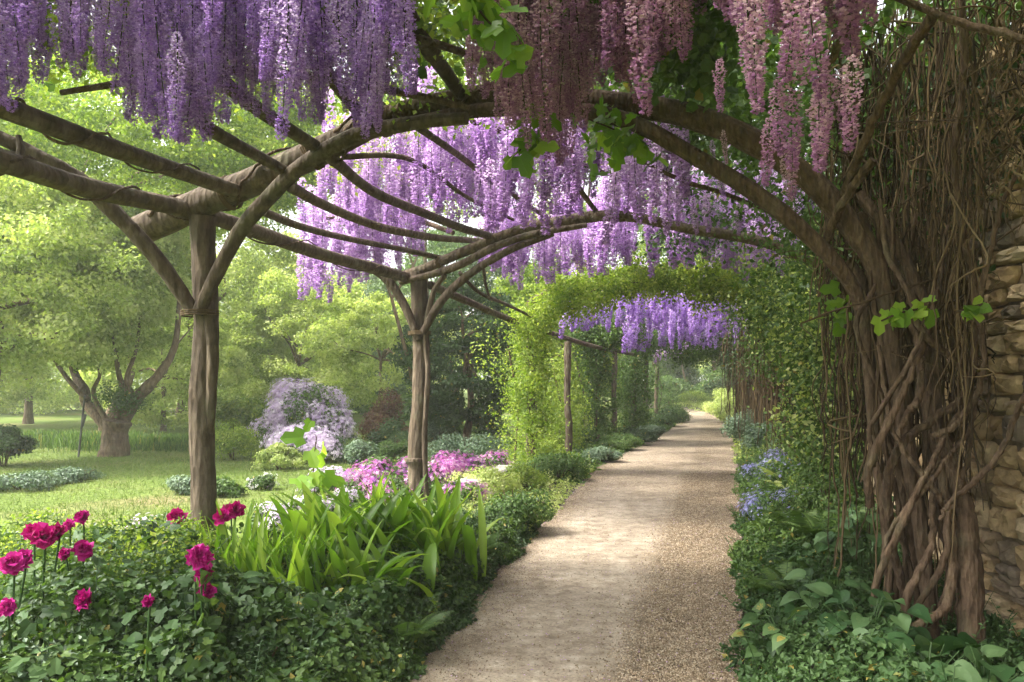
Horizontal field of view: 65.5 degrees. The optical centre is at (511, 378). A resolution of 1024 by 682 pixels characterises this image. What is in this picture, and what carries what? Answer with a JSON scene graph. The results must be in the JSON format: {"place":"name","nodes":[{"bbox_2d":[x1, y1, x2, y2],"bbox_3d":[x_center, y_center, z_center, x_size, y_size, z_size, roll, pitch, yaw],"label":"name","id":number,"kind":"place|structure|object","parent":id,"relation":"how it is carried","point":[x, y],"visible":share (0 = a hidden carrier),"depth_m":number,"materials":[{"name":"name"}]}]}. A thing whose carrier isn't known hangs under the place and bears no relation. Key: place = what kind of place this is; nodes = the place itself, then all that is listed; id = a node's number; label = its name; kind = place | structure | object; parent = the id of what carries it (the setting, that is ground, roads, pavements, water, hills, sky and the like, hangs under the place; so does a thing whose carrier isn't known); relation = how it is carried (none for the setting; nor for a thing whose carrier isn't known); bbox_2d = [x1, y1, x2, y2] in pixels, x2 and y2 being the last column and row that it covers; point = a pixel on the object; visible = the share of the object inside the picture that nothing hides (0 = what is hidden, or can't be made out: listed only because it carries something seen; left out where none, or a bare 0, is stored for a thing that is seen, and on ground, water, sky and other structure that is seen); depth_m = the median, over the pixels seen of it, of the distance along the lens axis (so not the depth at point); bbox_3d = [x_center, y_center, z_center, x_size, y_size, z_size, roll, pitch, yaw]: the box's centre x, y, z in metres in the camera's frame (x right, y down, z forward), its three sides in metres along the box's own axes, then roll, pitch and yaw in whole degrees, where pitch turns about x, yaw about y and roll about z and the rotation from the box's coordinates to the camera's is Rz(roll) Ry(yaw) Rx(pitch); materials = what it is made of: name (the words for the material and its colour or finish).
{"place":"outdoors","nodes":[
{"label":"outdoors","id":0,"kind":"place"},
{"bbox_2d":[19,428,153,449],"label":"tall grass","id":1,"kind":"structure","parent":0,"point":[44,437],"depth_m":18.77,"materials":[{"name":"green plant"}]},
{"bbox_2d":[49,431,241,453],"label":"tall grass","id":2,"kind":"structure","parent":0,"point":[169,441],"depth_m":17.68,"materials":[{"name":"green plant"}]},
{"bbox_2d":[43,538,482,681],"bbox_3d":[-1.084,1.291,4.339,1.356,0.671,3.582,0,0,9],"label":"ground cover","id":3,"kind":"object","parent":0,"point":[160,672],"visible":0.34,"depth_m":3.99,"materials":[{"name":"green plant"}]},
{"bbox_2d":[383,610,455,645],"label":"fern","id":4,"kind":"object","parent":3,"relation":"on","point":[423,627],"visible":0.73,"depth_m":4.47,"materials":[{"name":"green plant"}]},
{"bbox_2d":[20,407,669,681],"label":"flower bed soil","id":5,"kind":"structure","parent":0,"point":[560,505],"depth_m":10.76,"materials":[{"name":"brown soil"}]},
{"bbox_2d":[0,548,33,677],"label":"rose","id":6,"kind":"object","parent":5,"relation":"on","point":[13,563],"visible":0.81,"depth_m":3.60,"materials":[{"name":"pink plant"}]},
{"bbox_2d":[16,521,72,659],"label":"rose","id":7,"kind":"object","parent":5,"relation":"on","point":[42,535],"visible":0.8,"depth_m":3.90,"materials":[{"name":"pink plant"}]},
{"bbox_2d":[185,543,226,677],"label":"rose","id":8,"kind":"object","parent":5,"relation":"on","point":[199,557],"visible":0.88,"depth_m":3.71,"materials":[{"name":"pink plant"}]},
{"bbox_2d":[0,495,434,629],"bbox_3d":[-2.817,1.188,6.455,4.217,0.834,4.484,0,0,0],"label":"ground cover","id":9,"kind":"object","parent":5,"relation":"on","point":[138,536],"visible":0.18,"depth_m":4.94,"materials":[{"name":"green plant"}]},
{"bbox_2d":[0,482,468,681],"bbox_3d":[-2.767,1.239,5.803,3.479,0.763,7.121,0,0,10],"label":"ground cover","id":10,"kind":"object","parent":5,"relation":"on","point":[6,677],"visible":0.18,"depth_m":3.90,"materials":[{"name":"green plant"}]},
{"bbox_2d":[193,491,314,571],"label":"iris plant","id":11,"kind":"object","parent":5,"relation":"on","point":[221,529],"visible":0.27,"depth_m":5.33,"materials":[{"name":"green plant"}]},
{"bbox_2d":[0,494,540,681],"bbox_3d":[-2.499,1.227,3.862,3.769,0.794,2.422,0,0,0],"label":"ground cover","id":12,"kind":"object","parent":5,"relation":"on","point":[16,664],"visible":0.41,"depth_m":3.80,"materials":[{"name":"green plant"}]},
{"bbox_2d":[233,605,317,681],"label":"leafy mound","id":13,"kind":"object","parent":5,"relation":"on","point":[267,659],"visible":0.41,"depth_m":3.84,"materials":[{"name":"green plant"}]},
{"bbox_2d":[228,517,336,585],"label":"iris plant","id":14,"kind":"object","parent":5,"relation":"on","point":[275,559],"visible":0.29,"depth_m":5.05,"materials":[{"name":"green plant"}]},
{"bbox_2d":[238,520,350,596],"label":"lily plant","id":15,"kind":"object","parent":5,"relation":"on","point":[333,564],"visible":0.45,"depth_m":4.98,"materials":[{"name":"green plant"}]},
{"bbox_2d":[266,469,409,552],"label":"lily plant","id":16,"kind":"object","parent":5,"relation":"on","point":[340,516],"visible":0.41,"depth_m":5.93,"materials":[{"name":"green plant"}]},
{"bbox_2d":[273,519,436,616],"bbox_3d":[-1.012,1.231,5.197,1.065,0.657,0.878,0,0,0],"label":"lily plant","id":17,"kind":"object","parent":5,"relation":"on","point":[355,566],"visible":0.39,"depth_m":5.13,"materials":[{"name":"green plant"}]},
{"bbox_2d":[327,469,458,560],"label":"lily plant","id":18,"kind":"object","parent":5,"relation":"on","point":[400,519],"visible":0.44,"depth_m":6.02,"materials":[{"name":"green plant"}]},
{"bbox_2d":[406,456,467,493],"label":"flower clump","id":19,"kind":"object","parent":5,"relation":"on","point":[444,466],"visible":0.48,"depth_m":10.84,"materials":[{"name":"pink plant"}]},
{"bbox_2d":[383,473,502,584],"bbox_3d":[-0.525,1.143,6.119,0.942,0.806,1.127,0,0,0],"label":"lily plant","id":20,"kind":"object","parent":5,"relation":"on","point":[447,539],"visible":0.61,"depth_m":5.99,"materials":[{"name":"green plant"}]},
{"bbox_2d":[443,463,524,498],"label":"mound shrub","id":21,"kind":"object","parent":5,"relation":"on","point":[495,479],"visible":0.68,"depth_m":10.62,"materials":[{"name":"green plant"}]},
{"bbox_2d":[420,452,596,534],"bbox_3d":[0.082,1.448,10.987,1.773,0.450,6.512,0,0,12],"label":"ground cover","id":22,"kind":"object","parent":5,"relation":"on","point":[563,488],"visible":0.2,"depth_m":10.61,"materials":[{"name":"green plant"}]},
{"bbox_2d":[468,484,556,533],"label":"mound shrub","id":23,"kind":"object","parent":5,"relation":"on","point":[518,507],"visible":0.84,"depth_m":8.01,"materials":[{"name":"green plant"}]},
{"bbox_2d":[521,452,590,479],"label":"mound shrub","id":24,"kind":"object","parent":5,"relation":"on","point":[555,463],"visible":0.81,"depth_m":12.26,"materials":[{"name":"green plant"}]},
{"bbox_2d":[509,408,676,483],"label":"ground cover","id":25,"kind":"object","parent":5,"relation":"on","point":[576,454],"visible":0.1,"depth_m":15.92,"materials":[{"name":"green plant"}]},
{"bbox_2d":[0,382,698,545],"bbox_3d":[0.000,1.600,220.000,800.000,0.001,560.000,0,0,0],"label":"ground","id":26,"kind":"structure","parent":0,"point":[64,420],"depth_m":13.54,"materials":[{"name":"green plant"}]},
{"bbox_2d":[0,424,38,466],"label":"shrub","id":27,"kind":"object","parent":26,"relation":"on","point":[13,442],"visible":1,"depth_m":14.48,"materials":[{"name":"green plant"}]},
{"bbox_2d":[0,270,54,414],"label":"tree","id":28,"kind":"object","parent":26,"relation":"on","point":[18,395],"visible":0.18,"depth_m":25.59,"materials":[{"name":"green plant"}]},
{"bbox_2d":[0,469,64,491],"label":"shrub","id":29,"kind":"object","parent":26,"relation":"on","point":[30,480],"visible":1,"depth_m":11.30,"materials":[{"name":"green plant"}]},
{"bbox_2d":[0,249,154,414],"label":"tree","id":30,"kind":"object","parent":26,"relation":"on","point":[56,399],"visible":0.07,"depth_m":35.61,"materials":[{"name":"green plant"}]},
{"bbox_2d":[0,155,168,397],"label":"garden tree","id":31,"kind":"object","parent":26,"relation":"on","point":[21,346],"visible":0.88,"depth_m":14.11,"materials":[{"name":"green plant"}]},
{"bbox_2d":[0,175,191,456],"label":"garden tree","id":32,"kind":"object","parent":26,"relation":"on","point":[117,425],"visible":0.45,"depth_m":16.42,"materials":[{"name":"green plant"}]},
{"bbox_2d":[68,285,252,431],"bbox_3d":[-10.598,-0.754,24.065,5.162,4.941,4.553,0,0,0],"label":"tree","id":33,"kind":"object","parent":26,"relation":"on","point":[177,374],"visible":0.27,"depth_m":23.62,"materials":[{"name":"green plant"}]},
{"bbox_2d":[0,37,339,280],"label":"tree","id":34,"kind":"object","parent":26,"relation":"on","point":[219,160],"visible":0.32,"depth_m":15.20,"materials":[{"name":"green plant"}]},
{"bbox_2d":[0,20,341,430],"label":"tree","id":35,"kind":"object","parent":26,"relation":"on","point":[265,221],"visible":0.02,"depth_m":20.63,"materials":[{"name":"green plant"}]},
{"bbox_2d":[135,188,311,414],"bbox_3d":[-11.568,-2.841,30.029,8.928,9.140,6.957,0,0,0],"label":"tree","id":36,"kind":"object","parent":26,"relation":"on","point":[284,256],"visible":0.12,"depth_m":28.99,"materials":[{"name":"green plant"}]},
{"bbox_2d":[215,417,263,459],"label":"shrub","id":37,"kind":"object","parent":26,"relation":"on","point":[234,436],"visible":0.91,"depth_m":15.44,"materials":[{"name":"green plant"}]},
{"bbox_2d":[215,396,274,427],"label":"shrub","id":38,"kind":"object","parent":26,"relation":"on","point":[243,411],"visible":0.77,"depth_m":25.27,"materials":[{"name":"green plant"}]},
{"bbox_2d":[250,442,305,470],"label":"shrub","id":39,"kind":"object","parent":26,"relation":"on","point":[280,454],"visible":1,"depth_m":13.87,"materials":[{"name":"green plant"}]},
{"bbox_2d":[186,245,375,399],"bbox_3d":[-9.437,-1.934,33.037,8.287,7.317,6.921,0,0,0],"label":"tree","id":40,"kind":"object","parent":26,"relation":"on","point":[357,286],"visible":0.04,"depth_m":32.52,"materials":[{"name":"green plant"}]},
{"bbox_2d":[219,266,380,407],"bbox_3d":[-7.381,-1.103,27.959,5.679,5.639,4.577,0,0,0],"label":"tree","id":41,"kind":"object","parent":26,"relation":"on","point":[272,303],"visible":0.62,"depth_m":27.00,"materials":[{"name":"green plant"}]},
{"bbox_2d":[246,377,360,448],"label":"lilac shrub","id":42,"kind":"object","parent":26,"relation":"on","point":[320,405],"visible":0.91,"depth_m":16.83,"materials":[{"name":"purple plant"}]},
{"bbox_2d":[259,422,349,461],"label":"lilac shrub","id":43,"kind":"object","parent":26,"relation":"on","point":[333,450],"visible":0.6,"depth_m":14.93,"materials":[{"name":"white plant"}]},
{"bbox_2d":[280,418,345,513],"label":"young shrub","id":44,"kind":"object","parent":26,"relation":"on","point":[327,479],"visible":0.55,"depth_m":8.38,"materials":[{"name":"green plant"}]},
{"bbox_2d":[244,83,468,388],"bbox_3d":[-3.796,-2.654,18.951,6.032,8.732,4.432,0,0,0],"label":"tree","id":45,"kind":"object","parent":26,"relation":"on","point":[329,197],"visible":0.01,"depth_m":18.96,"materials":[{"name":"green plant"}]},
{"bbox_2d":[336,465,394,502],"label":"flower clump","id":46,"kind":"object","parent":26,"relation":"on","point":[373,477],"visible":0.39,"depth_m":10.25,"materials":[{"name":"pink plant"}]},
{"bbox_2d":[291,288,460,407],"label":"tree","id":47,"kind":"object","parent":26,"relation":"on","point":[379,322],"visible":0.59,"depth_m":25.24,"materials":[{"name":"green plant"}]},
{"bbox_2d":[358,387,408,439],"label":"bronze shrub","id":48,"kind":"object","parent":26,"relation":"on","point":[372,421],"visible":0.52,"depth_m":18.22,"materials":[{"name":"brown plant"}]},
{"bbox_2d":[365,418,408,450],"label":"shrub","id":49,"kind":"object","parent":26,"relation":"on","point":[388,431],"visible":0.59,"depth_m":16.59,"materials":[{"name":"green plant"}]},
{"bbox_2d":[369,224,537,391],"bbox_3d":[-2.418,-2.940,38.045,8.749,9.330,6.853,0,0,0],"label":"tree","id":50,"kind":"object","parent":26,"relation":"on","point":[438,248],"visible":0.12,"depth_m":36.68,"materials":[{"name":"green plant"}]},
{"bbox_2d":[388,270,542,442],"bbox_3d":[-1.082,-0.461,19.500,3.824,4.364,3.604,0,0,0],"label":"tree","id":51,"kind":"object","parent":26,"relation":"on","point":[450,403],"visible":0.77,"depth_m":18.66,"materials":[{"name":"green plant"}]},
{"bbox_2d":[428,430,510,458],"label":"shrub","id":52,"kind":"object","parent":26,"relation":"on","point":[459,444],"visible":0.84,"depth_m":15.44,"materials":[{"name":"green plant"}]},
{"bbox_2d":[0,0,939,638],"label":"pergola","id":53,"kind":"object","parent":26,"relation":"on","point":[270,180],"visible":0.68,"depth_m":6.18,"materials":[{"name":"brown wood"}]},
{"bbox_2d":[0,0,629,270],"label":"wisteria","id":54,"kind":"object","parent":53,"relation":"attached to","point":[206,37],"visible":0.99,"depth_m":4.07,"materials":[{"name":"purple plant"}]},
{"bbox_2d":[261,63,692,234],"bbox_3d":[-0.374,-2.546,8.546,5.023,2.693,4.455,0,0,0],"label":"wisteria","id":55,"kind":"object","parent":53,"relation":"hanging from","point":[482,147],"visible":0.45,"depth_m":7.79,"materials":[{"name":"purple plant"}]},
{"bbox_2d":[295,150,454,302],"bbox_3d":[-1.985,-2.221,11.194,2.466,2.318,2.168,0,0,0],"label":"wisteria","id":56,"kind":"object","parent":55,"relation":"attached to","point":[359,251],"visible":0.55,"depth_m":10.71,"materials":[{"name":"purple plant"}]},
{"bbox_2d":[458,308,580,462],"bbox_3d":[0.174,0.554,14.474,2.236,3.715,3.151,0,0,0],"label":"climbing vine","id":57,"kind":"object","parent":53,"relation":"attached to","point":[509,409],"visible":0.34,"depth_m":14.21,"materials":[{"name":"green plant"}]},
{"bbox_2d":[537,341,603,453],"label":"climbing vine","id":58,"kind":"object","parent":53,"relation":"attached to","point":[561,405],"visible":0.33,"depth_m":17.26,"materials":[{"name":"green plant"}]},
{"bbox_2d":[558,309,655,444],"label":"climbing vine","id":59,"kind":"object","parent":53,"relation":"attached to","point":[599,335],"visible":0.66,"depth_m":18.76,"materials":[{"name":"green plant"}]},
{"bbox_2d":[571,96,668,181],"bbox_3d":[0.721,-1.613,5.414,0.768,0.562,0.529,0,0,-30],"label":"leaf spray","id":60,"kind":"object","parent":53,"relation":"attached to","point":[618,144],"visible":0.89,"depth_m":5.30,"materials":[{"name":"green plant"}]},
{"bbox_2d":[492,238,802,464],"bbox_3d":[2.504,-0.038,12.300,6.058,4.370,2.292,0,0,23],"label":"climbing vine","id":61,"kind":"object","parent":53,"relation":"attached to","point":[599,292],"visible":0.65,"depth_m":12.60,"materials":[{"name":"green plant"}]},
{"bbox_2d":[558,253,747,338],"bbox_3d":[2.859,-1.660,15.279,4.070,1.913,3.578,0,0,0],"label":"wisteria","id":62,"kind":"object","parent":53,"relation":"hanging from","point":[633,312],"visible":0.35,"depth_m":14.41,"materials":[{"name":"purple plant"}]},
{"bbox_2d":[606,322,746,427],"bbox_3d":[5.533,-0.036,24.169,5.576,4.104,2.751,0,0,17],"label":"climbing vine","id":63,"kind":"object","parent":53,"relation":"attached to","point":[641,409],"visible":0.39,"depth_m":24.26,"materials":[{"name":"green plant"}]},
{"bbox_2d":[621,296,745,353],"bbox_3d":[4.784,-1.432,20.512,3.702,1.797,7.438,0,0,11],"label":"wisteria","id":64,"kind":"object","parent":53,"relation":"attached to","point":[632,341],"visible":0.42,"depth_m":18.35,"materials":[{"name":"purple plant"}]},
{"bbox_2d":[658,322,746,372],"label":"climbing vine","id":65,"kind":"object","parent":53,"relation":"attached to","point":[695,360],"visible":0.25,"depth_m":24.53,"materials":[{"name":"green plant"}]},
{"bbox_2d":[709,221,867,484],"bbox_3d":[4.500,-0.624,11.794,3.319,4.060,9.082,0,0,10],"label":"climbing vine","id":66,"kind":"object","parent":53,"relation":"attached to","point":[811,361],"visible":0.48,"depth_m":8.98,"materials":[{"name":"green plant"}]},
{"bbox_2d":[476,260,618,433],"bbox_3d":[0.734,-0.901,23.040,4.087,5.244,4.125,0,0,42],"label":"tree","id":67,"kind":"object","parent":26,"relation":"on","point":[503,285],"visible":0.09,"depth_m":22.37,"materials":[{"name":"green plant"}]},
{"bbox_2d":[488,0,1023,657],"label":"old wisteria","id":68,"kind":"object","parent":26,"relation":"on","point":[722,56],"visible":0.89,"depth_m":4.73,"materials":[{"name":"brown plant"}]},
{"bbox_2d":[422,0,533,82],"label":"leaf spray","id":69,"kind":"object","parent":68,"relation":"attached to","point":[500,31],"visible":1,"depth_m":3.90,"materials":[{"name":"green plant"}]},
{"bbox_2d":[463,0,646,165],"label":"wisteria","id":70,"kind":"object","parent":68,"relation":"hanging from","point":[563,43],"visible":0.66,"depth_m":4.55,"materials":[{"name":"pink plant"}]},
{"bbox_2d":[502,104,561,178],"bbox_3d":[0.117,-1.425,4.823,0.360,0.447,0.238,0,0,12],"label":"leaf spray","id":71,"kind":"object","parent":70,"relation":"hanging from","point":[523,162],"visible":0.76,"depth_m":4.79,"materials":[{"name":"green plant"}]},
{"bbox_2d":[474,170,795,289],"bbox_3d":[1.914,-2.264,11.433,5.096,2.158,2.462,0,0,0],"label":"wisteria","id":72,"kind":"object","parent":68,"relation":"attached to","point":[623,242],"visible":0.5,"depth_m":10.73,"materials":[{"name":"purple plant"}]},
{"bbox_2d":[600,125,820,278],"bbox_3d":[2.005,-2.290,8.655,2.356,2.216,5.721,0,0,24],"label":"wisteria","id":73,"kind":"object","parent":68,"relation":"hanging from","point":[667,196],"visible":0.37,"depth_m":7.13,"materials":[{"name":"purple plant"}]},
{"bbox_2d":[818,280,853,336],"bbox_3d":[2.268,-0.474,5.416,0.395,0.395,0.208,0,0,0],"label":"leaf spray","id":74,"kind":"object","parent":68,"relation":"attached to","point":[839,319],"visible":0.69,"depth_m":5.39,"materials":[{"name":"green plant"}]},
{"bbox_2d":[871,295,939,335],"bbox_3d":[2.146,-0.342,4.324,0.428,0.229,0.199,0,0,0],"label":"leaf spray","id":75,"kind":"object","parent":68,"relation":"attached to","point":[897,315],"visible":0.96,"depth_m":4.30,"materials":[{"name":"green plant"}]},
{"bbox_2d":[866,23,1023,636],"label":"stone wall","id":76,"kind":"structure","parent":26,"relation":"on","point":[1001,547],"depth_m":5.08,"materials":[{"name":"brown stone"}]},
{"bbox_2d":[3,0,1010,380],"label":"sky","id":77,"kind":"structure","parent":0,"point":[473,222],"materials":[{"name":"white"}]},
{"bbox_2d":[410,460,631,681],"bbox_3d":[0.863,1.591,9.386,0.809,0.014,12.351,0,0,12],"label":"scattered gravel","id":78,"kind":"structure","parent":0,"point":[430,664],"depth_m":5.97,"materials":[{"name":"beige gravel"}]},
{"bbox_2d":[408,405,742,681],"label":"path","id":79,"kind":"structure","parent":0,"point":[696,431],"depth_m":6.27,"materials":[{"name":"beige gravel"}]},
{"bbox_2d":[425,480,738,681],"bbox_3d":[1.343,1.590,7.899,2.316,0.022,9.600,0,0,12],"label":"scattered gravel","id":80,"kind":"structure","parent":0,"point":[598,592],"depth_m":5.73,"materials":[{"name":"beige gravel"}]},
{"bbox_2d":[570,472,741,681],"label":"gravel","id":81,"kind":"structure","parent":0,"point":[679,629],"depth_m":5.72,"materials":[{"name":"beige gravel"}]},
{"bbox_2d":[650,404,1022,681],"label":"border soil","id":82,"kind":"structure","parent":0,"point":[824,679],"depth_m":5.06,"materials":[{"name":"brown soil"}]},
{"bbox_2d":[704,339,768,420],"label":"vine column","id":83,"kind":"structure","parent":82,"relation":"on","point":[734,371],"depth_m":21.63,"materials":[{"name":"green plant"}]},
{"bbox_2d":[696,313,786,438],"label":"vine column","id":84,"kind":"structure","parent":82,"relation":"on","point":[752,400],"depth_m":17.14,"materials":[{"name":"green plant"}]},
{"bbox_2d":[706,308,800,457],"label":"vine column","id":85,"kind":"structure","parent":82,"relation":"on","point":[757,379],"depth_m":13.80,"materials":[{"name":"green plant"}]},
{"bbox_2d":[727,506,795,563],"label":"border shrub","id":86,"kind":"object","parent":82,"relation":"on","point":[759,544],"visible":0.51,"depth_m":6.71,"materials":[{"name":"green plant"}]},
{"bbox_2d":[722,311,803,457],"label":"vine column","id":87,"kind":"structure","parent":82,"relation":"on","point":[774,384],"depth_m":12.41,"materials":[{"name":"green plant"}]},
{"bbox_2d":[734,427,805,500],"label":"border shrub","id":88,"kind":"object","parent":82,"relation":"on","point":[777,470],"visible":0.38,"depth_m":9.87,"materials":[{"name":"green plant"}]},
{"bbox_2d":[735,473,806,523],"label":"border shrub","id":89,"kind":"object","parent":82,"relation":"on","point":[755,503],"visible":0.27,"depth_m":8.18,"materials":[{"name":"blue plant"}]},
{"bbox_2d":[730,599,846,665],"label":"broad leaf plant","id":90,"kind":"object","parent":82,"relation":"on","point":[775,644],"visible":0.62,"depth_m":4.27,"materials":[{"name":"green plant"}]},
{"bbox_2d":[745,559,844,595],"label":"hosta plant","id":91,"kind":"object","parent":82,"relation":"on","point":[767,584],"visible":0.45,"depth_m":5.37,"materials":[{"name":"green plant"}]},
{"bbox_2d":[762,473,840,536],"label":"border shrub","id":92,"kind":"object","parent":82,"relation":"on","point":[784,503],"visible":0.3,"depth_m":7.71,"materials":[{"name":"green plant"}]},
{"bbox_2d":[725,439,897,572],"bbox_3d":[4.185,1.339,11.238,2.216,0.599,10.482,0,0,16],"label":"ground cover","id":93,"kind":"object","parent":82,"relation":"on","point":[746,453],"visible":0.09,"depth_m":9.08,"materials":[{"name":"green plant"}]},
{"bbox_2d":[750,503,879,541],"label":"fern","id":94,"kind":"object","parent":93,"relation":"on","point":[798,518],"visible":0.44,"depth_m":6.68,"materials":[{"name":"green plant"}]},
{"bbox_2d":[783,420,862,497],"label":"border shrub","id":95,"kind":"object","parent":82,"relation":"on","point":[798,479],"visible":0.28,"depth_m":8.53,"materials":[{"name":"green plant"}]},
{"bbox_2d":[794,446,875,522],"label":"border shrub","id":96,"kind":"object","parent":82,"relation":"on","point":[818,498],"visible":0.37,"depth_m":7.23,"materials":[{"name":"green plant"}]},
{"bbox_2d":[776,568,895,623],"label":"broad leaf plant","id":97,"kind":"object","parent":82,"relation":"on","point":[789,597],"visible":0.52,"depth_m":4.80,"materials":[{"name":"green plant"}]},
{"bbox_2d":[787,582,933,663],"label":"broad leaf plant","id":98,"kind":"object","parent":82,"relation":"on","point":[901,620],"visible":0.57,"depth_m":4.27,"materials":[{"name":"green plant"}]},
{"bbox_2d":[813,505,909,581],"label":"fern","id":99,"kind":"object","parent":82,"relation":"on","point":[820,537],"visible":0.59,"depth_m":5.75,"materials":[{"name":"green plant"}]},
{"bbox_2d":[716,483,1023,681],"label":"ground cover","id":100,"kind":"object","parent":82,"relation":"on","point":[824,663],"visible":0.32,"depth_m":4.32,"materials":[{"name":"green plant"}]},
{"bbox_2d":[845,627,1010,681],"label":"broad leaf plant","id":101,"kind":"object","parent":82,"relation":"on","point":[966,671],"visible":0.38,"depth_m":3.85,"materials":[{"name":"green plant"}]},
{"bbox_2d":[871,631,1023,681],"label":"broad leaf plant","id":102,"kind":"object","parent":82,"relation":"on","point":[963,640],"visible":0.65,"depth_m":3.92,"materials":[{"name":"green plant"}]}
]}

